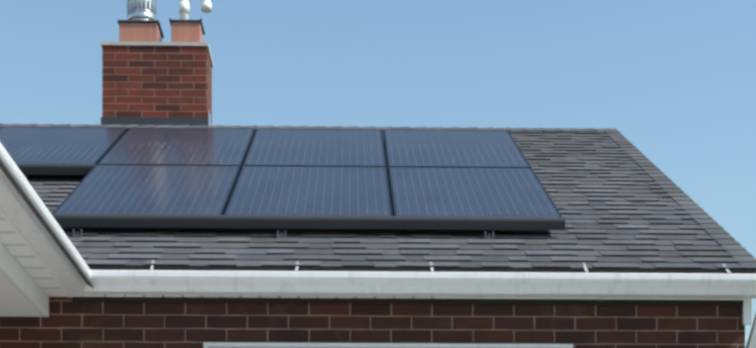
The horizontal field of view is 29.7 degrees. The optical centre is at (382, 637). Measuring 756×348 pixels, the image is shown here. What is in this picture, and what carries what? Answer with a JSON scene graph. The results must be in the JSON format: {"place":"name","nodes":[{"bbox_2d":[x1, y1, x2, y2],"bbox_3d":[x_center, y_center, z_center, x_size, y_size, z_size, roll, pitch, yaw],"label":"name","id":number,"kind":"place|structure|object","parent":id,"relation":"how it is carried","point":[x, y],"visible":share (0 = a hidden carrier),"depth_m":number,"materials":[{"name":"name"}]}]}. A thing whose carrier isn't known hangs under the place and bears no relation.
{"place":"outdoors","nodes":[
{"label":"outdoors","id":0,"kind":"place"},
{"bbox_2d":[0,270,44,316],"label":"wing porch ceiling","id":1,"kind":"structure","parent":0,"point":[15,301],"depth_m":7.47,"materials":[{"name":"white paint"}]},
{"bbox_2d":[0,242,48,316],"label":"wing beam","id":2,"kind":"structure","parent":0,"point":[18,276],"depth_m":7.18,"materials":[{"name":"white paint"}]},
{"bbox_2d":[0,214,68,296],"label":"wing soffit","id":3,"kind":"structure","parent":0,"point":[13,243],"depth_m":7.04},
{"bbox_2d":[104,295,433,297],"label":"soffit vents","id":4,"kind":"object","parent":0,"point":[259,296],"visible":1,"depth_m":7.79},
{"bbox_2d":[208,347,332,347],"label":"window","id":5,"kind":"structure","parent":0,"point":[270,347],"depth_m":7.84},
{"bbox_2d":[0,126,562,216],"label":"solar panel frames","id":6,"kind":"structure","parent":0,"point":[241,165],"depth_m":9.81,"materials":[{"name":"black metal"}]},
{"bbox_2d":[0,127,559,216],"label":"solar panels","id":7,"kind":"object","parent":6,"relation":"in","point":[259,190],"visible":1,"depth_m":9.62,"materials":[{"name":"blue glass"}]},
{"bbox_2d":[15,163,565,229],"bbox_3d":[-1.138,-2.823,8.676,4.277,0.860,1.376,0,0,25],"label":"solar panel skirt","id":8,"kind":"object","parent":6,"relation":"attached to","point":[306,222],"visible":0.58,"depth_m":8.34,"materials":[{"name":"black metal"}]},
{"bbox_2d":[0,0,755,347],"label":"sky","id":9,"kind":"structure","parent":0,"point":[676,78],"materials":[{"name":"blue"}]},
{"bbox_2d":[72,297,742,305],"bbox_3d":[0.147,-1.845,7.817,3.677,0.026,0.018,0,0,-1],"label":"fascia shadow gap","id":10,"kind":"object","parent":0,"point":[406,301],"visible":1,"depth_m":7.81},
{"bbox_2d":[743,300,751,324],"bbox_3d":[2.008,-1.792,7.857,0.044,0.132,0.022,0,0,-1],"label":"fascia corner return","id":11,"kind":"object","parent":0,"point":[747,312],"visible":0.93,"depth_m":7.85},
{"label":"ground","id":12,"kind":"structure","parent":0,"visible":0},
{"bbox_2d":[0,297,744,347],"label":"brick house walls","id":13,"kind":"structure","parent":12,"relation":"on","point":[67,323],"depth_m":7.82,"materials":[{"name":"brown brick"}]},
{"bbox_2d":[0,158,93,287],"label":"drip edge","id":14,"kind":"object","parent":13,"relation":"on","point":[29,202],"depth_m":6.45,"materials":[{"name":"metal"}]},
{"bbox_2d":[203,342,572,347],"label":"window frame","id":15,"kind":"object","parent":13,"relation":"attached to","point":[358,345],"visible":1,"depth_m":7.83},
{"bbox_2d":[88,266,755,273],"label":"gutter lip","id":16,"kind":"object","parent":13,"relation":"on","point":[419,269],"depth_m":7.76,"materials":[{"name":"white metal"}]},
{"bbox_2d":[102,45,211,123],"bbox_3d":[-2.001,-4.558,12.705,0.912,1.244,0.450,0,0,-1],"label":"chimney stack","id":17,"kind":"object","parent":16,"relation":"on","point":[159,81],"visible":0.43,"depth_m":12.48,"materials":[{"name":"red brick"}]},
{"bbox_2d":[101,117,211,125],"bbox_3d":[-2.001,-4.276,12.705,0.936,0.680,0.474,0,0,-1],"label":"chimney flashing","id":18,"kind":"object","parent":17,"relation":"attached to","point":[149,121],"visible":0.18,"depth_m":12.47,"materials":[{"name":"grey metal"}]},
{"bbox_2d":[101,41,212,66],"bbox_3d":[-2.001,-5.195,12.705,0.936,0.030,0.474,0,0,-1],"label":"chimney cap","id":19,"kind":"object","parent":17,"relation":"on","point":[117,43],"visible":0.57,"depth_m":12.47,"materials":[{"name":"grey concrete"}]},
{"bbox_2d":[119,22,202,41],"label":"chimney pots","id":20,"kind":"object","parent":17,"relation":"on","point":[150,32],"visible":0.52,"depth_m":12.55,"materials":[{"name":"ceramic"}]},
{"bbox_2d":[117,18,204,37],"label":"chimney pot rims","id":21,"kind":"object","parent":20,"relation":"on","point":[148,21],"visible":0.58,"depth_m":12.56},
{"bbox_2d":[127,0,156,19],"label":"chimney vent cap","id":22,"kind":"object","parent":21,"relation":"on","point":[140,13],"visible":0.42,"depth_m":12.59,"materials":[{"name":"silver metal"}]},
{"bbox_2d":[127,0,156,15],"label":"chimney vent cap louvres","id":23,"kind":"object","parent":22,"relation":"attached to","point":[154,5],"visible":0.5,"depth_m":12.63,"materials":[{"name":"silver metal"}]},
{"bbox_2d":[179,0,211,19],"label":"vent pipes","id":24,"kind":"object","parent":21,"relation":"on","point":[184,9],"visible":0.69,"depth_m":12.67,"materials":[{"name":"white metal"}]},
{"bbox_2d":[0,207,750,299],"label":"fascia boards","id":25,"kind":"object","parent":16,"relation":"attached to","point":[4,215],"visible":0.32,"depth_m":7.79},
{"bbox_2d":[0,142,755,298],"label":"gutter","id":26,"kind":"object","parent":25,"relation":"on","point":[14,206],"visible":0.96,"depth_m":7.69,"materials":[{"name":"white metal"}]},
{"bbox_2d":[150,260,730,272],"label":"gutter brackets","id":27,"kind":"object","parent":26,"relation":"on","point":[432,269],"visible":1,"depth_m":7.73,"materials":[{"name":"grey metal"}]},
{"bbox_2d":[465,272,473,296],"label":"gutter slip joints","id":28,"kind":"object","parent":26,"relation":"on","point":[469,283],"visible":1,"depth_m":7.70,"materials":[{"name":"white metal"}]},
{"bbox_2d":[0,123,755,269],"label":"roof shingles","id":29,"kind":"object","parent":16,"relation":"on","point":[619,199],"visible":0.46,"depth_m":8.38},
{"bbox_2d":[25,176,493,238],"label":"mounting brackets","id":30,"kind":"object","parent":29,"relation":"on","point":[278,235],"visible":0.73,"depth_m":8.33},
{"bbox_2d":[746,314,755,347],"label":"roof trim","id":31,"kind":"structure","parent":13,"relation":"attached to","point":[751,342],"depth_m":7.89,"materials":[{"name":"white metal"}]}
]}

